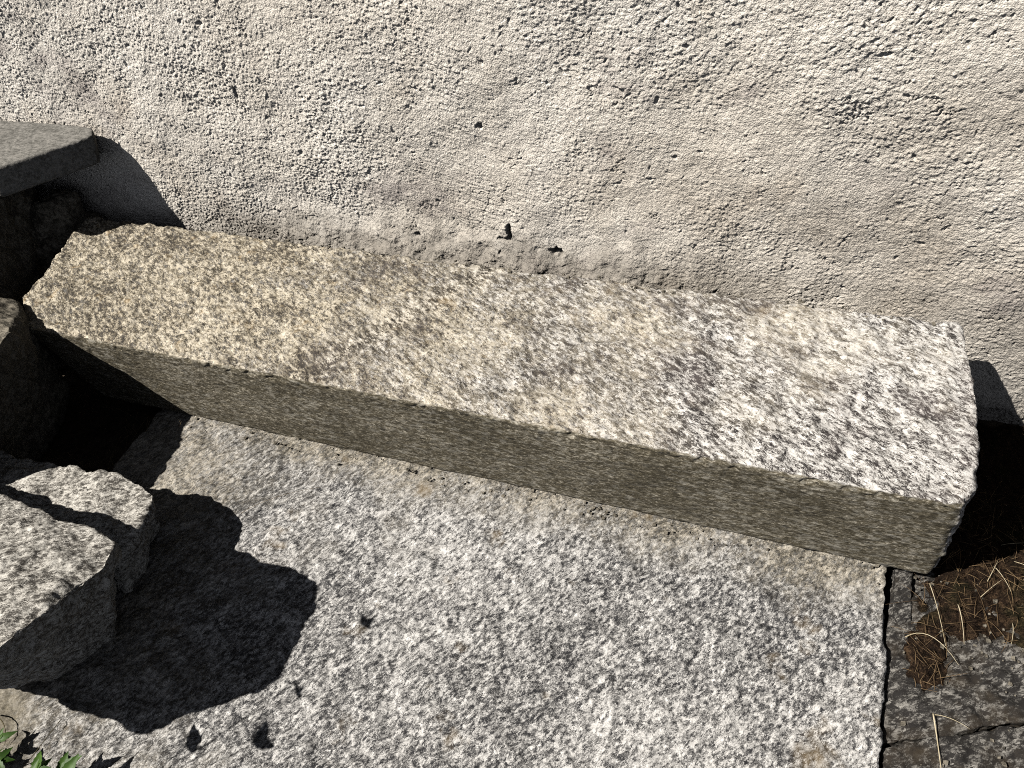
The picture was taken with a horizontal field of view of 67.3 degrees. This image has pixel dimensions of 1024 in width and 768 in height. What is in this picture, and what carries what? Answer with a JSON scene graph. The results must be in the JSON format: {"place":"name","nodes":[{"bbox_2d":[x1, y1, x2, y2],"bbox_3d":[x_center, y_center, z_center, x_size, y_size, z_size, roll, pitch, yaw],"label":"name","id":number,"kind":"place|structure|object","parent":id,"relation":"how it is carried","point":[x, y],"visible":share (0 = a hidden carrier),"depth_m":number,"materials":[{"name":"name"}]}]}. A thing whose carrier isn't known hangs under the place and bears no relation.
{"place":"outdoors","nodes":[
{"label":"outdoors","id":0,"kind":"place"},
{"bbox_2d":[40,364,1023,596],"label":"ground","id":1,"kind":"structure","parent":0,"point":[92,425],"depth_m":1.73,"materials":[{"name":"soil"}]},
{"bbox_2d":[0,187,66,371],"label":"rubble stone","id":2,"kind":"object","parent":1,"relation":"on","point":[22,271],"visible":0.24,"depth_m":1.75,"materials":[{"name":"grey stone"}]},
{"bbox_2d":[0,120,99,196],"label":"flat stone","id":3,"kind":"object","parent":2,"relation":"on","point":[32,154],"visible":1,"depth_m":1.66,"materials":[{"name":"grey stone"}]},
{"bbox_2d":[0,297,69,461],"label":"rubble stone","id":4,"kind":"object","parent":1,"relation":"on","point":[34,393],"visible":0.89,"depth_m":1.54,"materials":[{"name":"grey stone"}]},
{"bbox_2d":[35,211,101,271],"bbox_3d":[-1.068,-0.279,1.934,0.143,0.280,0.182,10,49,19],"label":"rubble stone","id":5,"kind":"object","parent":1,"relation":"on","point":[47,249],"visible":0.11,"depth_m":1.81,"materials":[{"name":"grey stone"}]},
{"bbox_2d":[30,189,85,241],"bbox_3d":[-1.096,-0.396,1.831,0.133,0.102,0.140,10,49,19],"label":"rubble stone","id":6,"kind":"object","parent":5,"relation":"on","point":[56,212],"visible":0.79,"depth_m":1.80,"materials":[{"name":"grey stone"}]},
{"bbox_2d":[0,409,886,767],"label":"paving slab","id":7,"kind":"structure","parent":1,"relation":"on","point":[356,609],"depth_m":1.20,"materials":[{"name":"stone"}]},
{"bbox_2d":[0,728,16,767],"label":"weed plant","id":8,"kind":"object","parent":7,"relation":"on","point":[4,753],"visible":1,"depth_m":1.14,"materials":[{"name":"green plant"}]},
{"bbox_2d":[23,719,60,767],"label":"dry stem","id":9,"kind":"object","parent":7,"relation":"on","point":[44,740],"visible":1,"depth_m":1.16,"materials":[{"name":"beige plant"}]},
{"bbox_2d":[30,751,81,767],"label":"weed plant","id":10,"kind":"object","parent":7,"relation":"on","point":[63,762],"visible":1,"depth_m":1.11,"materials":[{"name":"green plant"}]},
{"bbox_2d":[0,494,121,688],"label":"field stone","id":11,"kind":"object","parent":7,"relation":"on","point":[58,611],"visible":1,"depth_m":1.07,"materials":[{"name":"grey stone"}]},
{"bbox_2d":[0,450,159,592],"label":"field stone","id":12,"kind":"object","parent":7,"relation":"on","point":[119,509],"visible":0.62,"depth_m":1.33,"materials":[{"name":"grey stone"}]},
{"bbox_2d":[23,216,979,573],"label":"granite block","id":13,"kind":"structure","parent":7,"relation":"on","point":[839,432],"depth_m":1.29,"materials":[{"name":"grey stone"}]},
{"bbox_2d":[0,0,1023,425],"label":"plaster wall","id":14,"kind":"structure","parent":1,"relation":"on","point":[862,156],"depth_m":1.31,"materials":[{"name":"beige paint"}]},
{"bbox_2d":[887,568,912,624],"bbox_3d":[0.597,0.335,1.187,0.029,0.052,0.104,10,49,19],"label":"stone chip","id":15,"kind":"object","parent":1,"relation":"on","point":[902,609],"visible":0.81,"depth_m":1.17,"materials":[{"name":"grey stone"}]},
{"bbox_2d":[879,726,1023,767],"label":"broken slab","id":16,"kind":"structure","parent":1,"relation":"on","point":[967,751],"depth_m":1.01,"materials":[{"name":"stone"}]},
{"bbox_2d":[932,714,940,767],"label":"straw","id":17,"kind":"object","parent":16,"relation":"on","point":[936,738],"visible":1,"depth_m":1.02,"materials":[{"name":"beige plant"}]},
{"bbox_2d":[880,569,1023,747],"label":"broken slab","id":18,"kind":"structure","parent":1,"relation":"on","point":[974,699],"depth_m":1.07,"materials":[{"name":"stone"}]},
{"bbox_2d":[189,228,1023,767],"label":"stone crumbs","id":19,"kind":"object","parent":18,"relation":"on","point":[943,764],"visible":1,"depth_m":1.29,"materials":[{"name":"grey stone"}]},
{"bbox_2d":[905,633,958,664],"bbox_3d":[0.603,0.374,1.100,0.073,0.010,0.018,28,57,31],"label":"straw","id":20,"kind":"object","parent":18,"relation":"on","point":[934,638],"visible":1,"depth_m":1.10,"materials":[{"name":"beige plant"}]},
{"bbox_2d":[904,406,1023,693],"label":"moss litter","id":21,"kind":"object","parent":1,"relation":"on","point":[1001,456],"visible":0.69,"depth_m":1.18,"materials":[{"name":"brown plant"}]},
{"bbox_2d":[929,583,945,645],"bbox_3d":[0.625,0.336,1.130,0.001,0.007,0.098,0,46,10],"label":"straw","id":22,"kind":"object","parent":21,"relation":"on","point":[938,611],"visible":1,"depth_m":1.13,"materials":[{"name":"beige plant"}]},
{"bbox_2d":[890,473,1023,691],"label":"pine needles","id":23,"kind":"object","parent":21,"relation":"on","point":[964,587],"visible":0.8,"depth_m":1.16,"materials":[{"name":"brown plant"}]},
{"bbox_2d":[957,604,963,636],"bbox_3d":[0.651,0.347,1.116,0.009,0.007,0.060,10,49,19],"label":"straw","id":24,"kind":"object","parent":21,"relation":"on","point":[961,619],"visible":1,"depth_m":1.12,"materials":[{"name":"beige plant"}]}
]}

